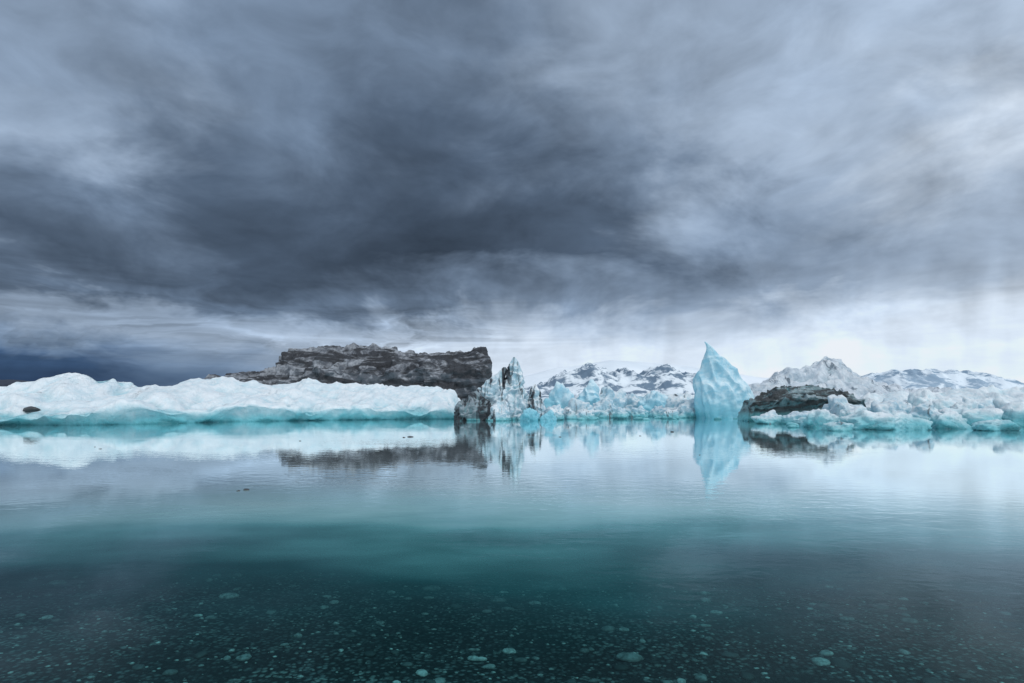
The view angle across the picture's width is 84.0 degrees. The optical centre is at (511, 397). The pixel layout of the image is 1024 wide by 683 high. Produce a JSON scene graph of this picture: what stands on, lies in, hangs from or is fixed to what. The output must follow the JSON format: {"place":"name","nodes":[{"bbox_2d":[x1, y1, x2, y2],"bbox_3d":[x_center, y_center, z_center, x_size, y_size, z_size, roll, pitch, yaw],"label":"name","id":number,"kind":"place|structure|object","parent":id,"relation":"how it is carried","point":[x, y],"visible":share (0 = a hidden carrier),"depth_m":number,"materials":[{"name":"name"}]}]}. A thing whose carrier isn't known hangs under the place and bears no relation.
{"place":"outdoors","nodes":[
{"label":"outdoors","id":0,"kind":"place"},
{"bbox_2d":[0,379,25,385],"bbox_3d":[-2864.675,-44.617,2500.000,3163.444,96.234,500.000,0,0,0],"label":"dark hills","id":1,"kind":"structure","parent":0,"point":[8,382],"depth_m":2438.60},
{"bbox_2d":[0,399,1023,575],"bbox_3d":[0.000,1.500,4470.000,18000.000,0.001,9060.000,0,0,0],"label":"lagoon water","id":2,"kind":"structure","parent":0,"point":[442,497],"depth_m":9.13,"materials":[{"name":"blue liquid"}]},
{"bbox_2d":[0,372,461,424],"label":"snow covered iceberg","id":3,"kind":"object","parent":2,"relation":"on","point":[62,398],"visible":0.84,"depth_m":37.14,"materials":[{"name":"white ice"}]},
{"bbox_2d":[22,406,40,411],"bbox_3d":[-27.205,0.623,32.200,0.886,0.327,0.757,0,0,-21],"label":"embedded rock","id":4,"kind":"object","parent":3,"relation":"on","point":[30,409],"visible":1,"depth_m":31.98,"materials":[{"name":"grey stone"}]},
{"bbox_2d":[193,342,492,397],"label":"ash covered iceberg","id":5,"kind":"object","parent":2,"relation":"on","point":[463,374],"visible":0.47,"depth_m":79.57,"materials":[{"name":"grey ice"}]},
{"bbox_2d":[453,357,545,420],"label":"dirt banded iceberg","id":6,"kind":"object","parent":2,"relation":"on","point":[502,394],"visible":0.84,"depth_m":38.87,"materials":[{"name":"white ice"}]},
{"bbox_2d":[520,408,539,420],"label":"iceberg","id":7,"kind":"object","parent":2,"relation":"on","point":[529,414],"visible":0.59,"depth_m":37.11,"materials":[{"name":"blue ice"}]},
{"bbox_2d":[540,410,556,420],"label":"iceberg","id":8,"kind":"object","parent":2,"relation":"on","point":[549,415],"visible":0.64,"depth_m":37.05,"materials":[{"name":"blue ice"}]},
{"bbox_2d":[543,404,563,419],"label":"iceberg","id":9,"kind":"object","parent":2,"relation":"on","point":[558,410],"visible":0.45,"depth_m":38.91,"materials":[{"name":"white ice"}]},
{"bbox_2d":[543,381,573,408],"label":"iceberg","id":10,"kind":"object","parent":2,"relation":"on","point":[561,394],"visible":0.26,"depth_m":42.99,"materials":[{"name":"blue ice"}]},
{"bbox_2d":[563,398,599,418],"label":"iceberg","id":11,"kind":"object","parent":2,"relation":"on","point":[573,408],"visible":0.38,"depth_m":41.07,"materials":[{"name":"white ice"}]},
{"bbox_2d":[575,410,596,419],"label":"iceberg","id":12,"kind":"object","parent":2,"relation":"on","point":[584,415],"visible":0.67,"depth_m":38.93,"materials":[{"name":"ice"}]},
{"bbox_2d":[577,379,599,405],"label":"iceberg","id":13,"kind":"object","parent":2,"relation":"on","point":[590,394],"visible":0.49,"depth_m":45.04,"materials":[{"name":"blue ice"}]},
{"bbox_2d":[593,398,615,417],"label":"iceberg","id":14,"kind":"object","parent":2,"relation":"on","point":[605,408],"visible":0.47,"depth_m":42.91,"materials":[{"name":"white ice"}]},
{"bbox_2d":[600,386,626,411],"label":"iceberg","id":15,"kind":"object","parent":2,"relation":"on","point":[618,398],"visible":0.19,"depth_m":47.79,"materials":[{"name":"ice"}]},
{"bbox_2d":[542,390,694,401],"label":"iceberg","id":16,"kind":"object","parent":2,"relation":"on","point":[682,395],"visible":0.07,"depth_m":60.51,"materials":[{"name":"white ice"}]},
{"bbox_2d":[612,407,628,418],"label":"iceberg","id":17,"kind":"object","parent":2,"relation":"on","point":[620,413],"visible":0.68,"depth_m":40.75,"materials":[{"name":"ice"}]},
{"bbox_2d":[625,393,639,411],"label":"iceberg","id":18,"kind":"object","parent":2,"relation":"on","point":[632,400],"visible":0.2,"depth_m":50.25,"materials":[{"name":"ice"}]},
{"bbox_2d":[627,405,648,417],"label":"iceberg","id":19,"kind":"object","parent":2,"relation":"on","point":[640,411],"visible":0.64,"depth_m":42.84,"materials":[{"name":"white ice"}]},
{"bbox_2d":[638,390,667,410],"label":"iceberg","id":20,"kind":"object","parent":2,"relation":"on","point":[649,402],"visible":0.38,"depth_m":47.58,"materials":[{"name":"blue ice"}]},
{"bbox_2d":[649,405,665,416],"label":"iceberg","id":21,"kind":"object","parent":2,"relation":"on","point":[657,411],"visible":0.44,"depth_m":45.10,"materials":[{"name":"white ice"}]},
{"bbox_2d":[661,409,678,418],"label":"iceberg","id":22,"kind":"object","parent":2,"relation":"on","point":[669,414],"visible":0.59,"depth_m":40.76,"materials":[{"name":"ice"}]},
{"bbox_2d":[663,396,684,410],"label":"iceberg","id":23,"kind":"object","parent":2,"relation":"on","point":[673,402],"visible":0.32,"depth_m":45.00,"materials":[{"name":"ice"}]},
{"bbox_2d":[563,415,799,427],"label":"ice fragments","id":24,"kind":"object","parent":2,"relation":"on","point":[792,425],"visible":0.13,"depth_m":38.76,"materials":[{"name":"white ice"}]},
{"bbox_2d":[676,398,695,417],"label":"iceberg","id":25,"kind":"object","parent":2,"relation":"on","point":[686,408],"visible":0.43,"depth_m":42.67,"materials":[{"name":"ice"}]},
{"bbox_2d":[693,342,753,418],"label":"fin shaped iceberg","id":26,"kind":"object","parent":2,"relation":"on","point":[722,388],"visible":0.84,"depth_m":41.64,"materials":[{"name":"blue ice"}]},
{"bbox_2d":[791,417,805,424],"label":"ice block","id":27,"kind":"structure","parent":2,"relation":"on","point":[800,420],"depth_m":30.70,"materials":[{"name":"ice"}]},
{"bbox_2d":[737,384,865,423],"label":"dirt capped iceberg","id":28,"kind":"object","parent":2,"relation":"on","point":[784,404],"visible":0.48,"depth_m":36.18,"materials":[{"name":"grey ice"}]},
{"bbox_2d":[800,409,839,427],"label":"ice block","id":29,"kind":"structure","parent":2,"relation":"on","point":[817,418],"depth_m":28.58,"materials":[{"name":"ice"}]},
{"bbox_2d":[821,421,853,430],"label":"ice block","id":30,"kind":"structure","parent":2,"relation":"on","point":[836,426],"depth_m":25.89,"materials":[{"name":"blue ice"}]},
{"bbox_2d":[822,394,866,416],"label":"ice block","id":31,"kind":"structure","parent":2,"relation":"on","point":[835,405],"depth_m":33.21,"materials":[{"name":"white ice"}]},
{"bbox_2d":[749,357,946,399],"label":"peaked snow iceberg","id":32,"kind":"object","parent":2,"relation":"on","point":[832,373],"visible":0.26,"depth_m":66.00,"materials":[{"name":"white snow"}]},
{"bbox_2d":[839,405,866,416],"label":"ice block","id":33,"kind":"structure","parent":2,"relation":"on","point":[849,409],"depth_m":30.85,"materials":[{"name":"white ice"}]},
{"bbox_2d":[859,392,874,410],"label":"ice block","id":34,"kind":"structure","parent":2,"relation":"on","point":[868,398],"depth_m":37.46,"materials":[{"name":"white ice"}]},
{"bbox_2d":[839,410,898,429],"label":"ice block","id":35,"kind":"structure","parent":2,"relation":"on","point":[864,420],"depth_m":26.89,"materials":[{"name":"ice"}]},
{"bbox_2d":[869,401,906,413],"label":"ice block","id":36,"kind":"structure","parent":2,"relation":"on","point":[888,406],"depth_m":30.91,"materials":[{"name":"white ice"}]},
{"bbox_2d":[881,396,911,413],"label":"ice block","id":37,"kind":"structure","parent":2,"relation":"on","point":[905,406],"depth_m":34.43,"materials":[{"name":"white ice"}]},
{"bbox_2d":[884,411,932,429],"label":"ice block","id":38,"kind":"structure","parent":2,"relation":"on","point":[904,421],"depth_m":26.79,"materials":[{"name":"white ice"}]},
{"bbox_2d":[907,389,937,406],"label":"ice block","id":39,"kind":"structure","parent":2,"relation":"on","point":[918,397],"depth_m":37.74,"materials":[{"name":"white ice"}]},
{"bbox_2d":[909,401,941,419],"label":"ice block","id":40,"kind":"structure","parent":2,"relation":"on","point":[926,410],"depth_m":29.64,"materials":[{"name":"white ice"}]},
{"bbox_2d":[932,397,954,409],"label":"ice block","id":41,"kind":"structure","parent":2,"relation":"on","point":[947,402],"depth_m":36.22,"materials":[{"name":"white ice"}]},
{"bbox_2d":[870,384,1023,402],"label":"iceberg","id":42,"kind":"object","parent":2,"relation":"on","point":[1010,394],"visible":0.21,"depth_m":43.39,"materials":[{"name":"white ice"}]},
{"bbox_2d":[929,410,971,428],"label":"ice block","id":43,"kind":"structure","parent":2,"relation":"on","point":[950,419],"depth_m":27.73,"materials":[{"name":"ice"}]},
{"bbox_2d":[950,400,977,408],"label":"ice block","id":44,"kind":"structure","parent":2,"relation":"on","point":[968,405],"depth_m":31.87,"materials":[{"name":"white ice"}]},
{"bbox_2d":[938,407,1003,425],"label":"ice block","id":45,"kind":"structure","parent":2,"relation":"on","point":[974,415],"depth_m":29.53,"materials":[{"name":"ice"}]},
{"bbox_2d":[962,397,993,408],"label":"ice block","id":46,"kind":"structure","parent":2,"relation":"on","point":[985,402],"depth_m":37.75,"materials":[{"name":"white ice"}]},
{"bbox_2d":[971,419,1020,430],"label":"ice block","id":47,"kind":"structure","parent":2,"relation":"on","point":[998,425],"depth_m":26.00,"materials":[{"name":"blue ice"}]},
{"bbox_2d":[993,398,1023,426],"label":"ice block","id":48,"kind":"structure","parent":2,"relation":"on","point":[1013,411],"depth_m":29.56,"materials":[{"name":"white ice"}]},
{"bbox_2d":[0,549,1023,682],"bbox_3d":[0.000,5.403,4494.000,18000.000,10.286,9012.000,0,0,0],"label":"lagoon bed","id":49,"kind":"object","parent":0,"point":[354,661],"visible":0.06,"depth_m":5.15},
{"bbox_2d":[0,550,1023,682],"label":"pebbles","id":50,"kind":"object","parent":49,"relation":"on","point":[628,657],"visible":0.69,"depth_m":5.07,"materials":[{"name":"stone"}]},
{"bbox_2d":[0,0,1023,385],"label":"sky","id":51,"kind":"structure","parent":0,"point":[189,188],"materials":[{"name":"grey"}]},
{"bbox_2d":[525,362,751,398],"bbox_3d":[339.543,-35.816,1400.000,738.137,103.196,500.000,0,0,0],"label":"snowy mountains","id":52,"kind":"structure","parent":0,"point":[667,378],"depth_m":1272.58,"materials":[{"name":"white snow"}]},
{"bbox_2d":[523,360,768,386],"bbox_3d":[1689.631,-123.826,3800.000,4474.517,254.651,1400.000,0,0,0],"label":"glacier","id":53,"kind":"object","parent":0,"point":[547,375],"visible":0.09,"depth_m":3547.55,"materials":[{"name":"white snow"}]},
{"bbox_2d":[863,368,1023,389],"bbox_3d":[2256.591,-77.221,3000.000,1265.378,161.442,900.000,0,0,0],"label":"distant mountains","id":54,"kind":"structure","parent":0,"point":[929,379],"depth_m":2790.51,"materials":[{"name":"white snow"}]}
]}

